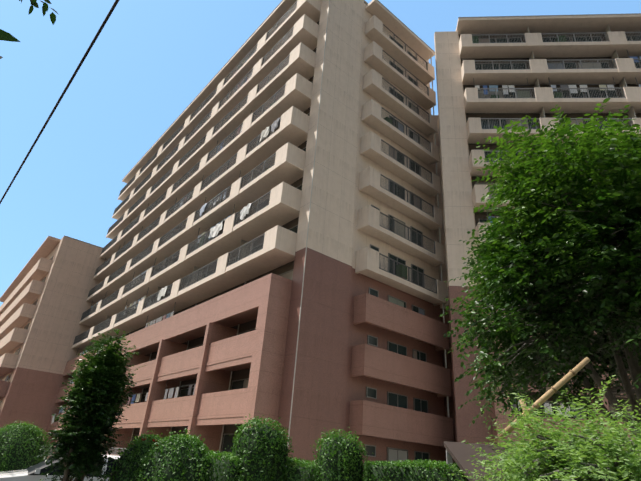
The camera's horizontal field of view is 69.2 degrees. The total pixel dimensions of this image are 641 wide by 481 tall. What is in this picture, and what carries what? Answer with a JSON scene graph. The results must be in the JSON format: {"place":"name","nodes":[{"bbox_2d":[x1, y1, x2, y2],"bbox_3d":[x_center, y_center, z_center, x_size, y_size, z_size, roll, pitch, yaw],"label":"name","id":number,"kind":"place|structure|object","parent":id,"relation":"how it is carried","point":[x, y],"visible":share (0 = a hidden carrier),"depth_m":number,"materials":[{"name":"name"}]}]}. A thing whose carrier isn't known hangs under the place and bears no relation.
{"place":"outdoors","nodes":[
{"label":"outdoors","id":0,"kind":"place"},
{"bbox_2d":[0,235,106,461],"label":"apartment block","id":1,"kind":"structure","parent":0,"point":[45,306],"depth_m":54.16,"materials":[{"name":"concrete"}]},
{"bbox_2d":[0,0,118,203],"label":"overhead cable","id":2,"kind":"object","parent":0,"point":[75,72],"visible":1,"depth_m":7.85,"materials":[{"name":"black rubber"},{"name":"metal"}]},
{"bbox_2d":[44,0,453,470],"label":"apartment block","id":3,"kind":"structure","parent":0,"point":[273,249],"depth_m":30.90,"materials":[{"name":"concrete"}]},
{"bbox_2d":[225,411,293,480],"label":"hedge column","id":4,"kind":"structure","parent":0,"point":[253,422],"depth_m":9.06,"materials":[{"name":"green plant"}]},
{"bbox_2d":[0,0,640,305],"label":"sky","id":5,"kind":"structure","parent":0,"point":[150,59],"materials":[{"name":"blue"}]},
{"bbox_2d":[310,427,372,480],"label":"hedge column","id":6,"kind":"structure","parent":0,"point":[330,436],"depth_m":9.04,"materials":[{"name":"green plant"}]},
{"bbox_3d":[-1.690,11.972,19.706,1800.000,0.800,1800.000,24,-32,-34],"label":"ground","id":7,"kind":"structure","parent":0,"visible":0},
{"bbox_2d":[0,421,50,470],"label":"hedge ball","id":8,"kind":"object","parent":7,"relation":"on","point":[21,444],"visible":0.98,"depth_m":14.46,"materials":[{"name":"green plant"}]},
{"bbox_2d":[0,0,58,58],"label":"tree","id":9,"kind":"object","parent":7,"relation":"on","point":[5,36],"visible":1,"depth_m":4.62,"materials":[{"name":"green plant"}]},
{"bbox_2d":[0,454,119,480],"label":"car","id":10,"kind":"object","parent":7,"relation":"on","point":[32,473],"visible":0.33,"depth_m":11.94,"materials":[{"name":"white paint"}]},
{"bbox_2d":[31,329,145,480],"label":"camellia tree","id":11,"kind":"object","parent":7,"relation":"on","point":[96,393],"visible":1,"depth_m":9.13,"materials":[{"name":"green plant"}]},
{"bbox_2d":[104,430,165,480],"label":"hedge ball","id":12,"kind":"object","parent":7,"relation":"on","point":[129,462],"visible":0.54,"depth_m":9.26,"materials":[{"name":"green plant"}]},
{"bbox_2d":[126,428,217,480],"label":"hedge ball","id":13,"kind":"object","parent":7,"relation":"on","point":[178,457],"visible":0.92,"depth_m":8.69,"materials":[{"name":"green plant"}]},
{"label":"forecourt paving","id":14,"kind":"structure","parent":0,"visible":0},
{"bbox_2d":[201,450,242,480],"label":"hedge","id":15,"kind":"object","parent":14,"relation":"on","point":[224,470],"visible":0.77,"depth_m":8.82,"materials":[{"name":"green plant"}]},
{"bbox_2d":[282,457,320,480],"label":"hedge","id":16,"kind":"object","parent":14,"relation":"on","point":[302,470],"visible":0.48,"depth_m":9.15,"materials":[{"name":"green plant"}]},
{"bbox_2d":[363,459,468,480],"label":"hedge","id":17,"kind":"object","parent":14,"relation":"on","point":[396,470],"visible":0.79,"depth_m":8.71,"materials":[{"name":"green plant"}]},
{"bbox_2d":[444,441,527,480],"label":"roof","id":18,"kind":"structure","parent":14,"relation":"on","point":[459,453],"depth_m":8.32,"materials":[{"name":"grey metal"}]},
{"bbox_2d":[432,13,640,463],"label":"apartment block","id":19,"kind":"structure","parent":14,"relation":"on","point":[498,71],"depth_m":34.82,"materials":[{"name":"beige concrete"}]},
{"bbox_2d":[439,98,640,454],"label":"zelkova tree","id":20,"kind":"object","parent":14,"relation":"on","point":[583,239],"visible":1,"depth_m":7.92,"materials":[{"name":"green plant"}]},
{"bbox_2d":[448,375,640,480],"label":"bush","id":21,"kind":"object","parent":14,"relation":"on","point":[591,455],"visible":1,"depth_m":3.89,"materials":[{"name":"green plant"}]},
{"bbox_2d":[498,357,589,445],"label":"tree support stakes","id":22,"kind":"object","parent":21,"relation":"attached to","point":[552,390],"visible":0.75,"depth_m":5.46,"materials":[{"name":"brown wood"}]}
]}

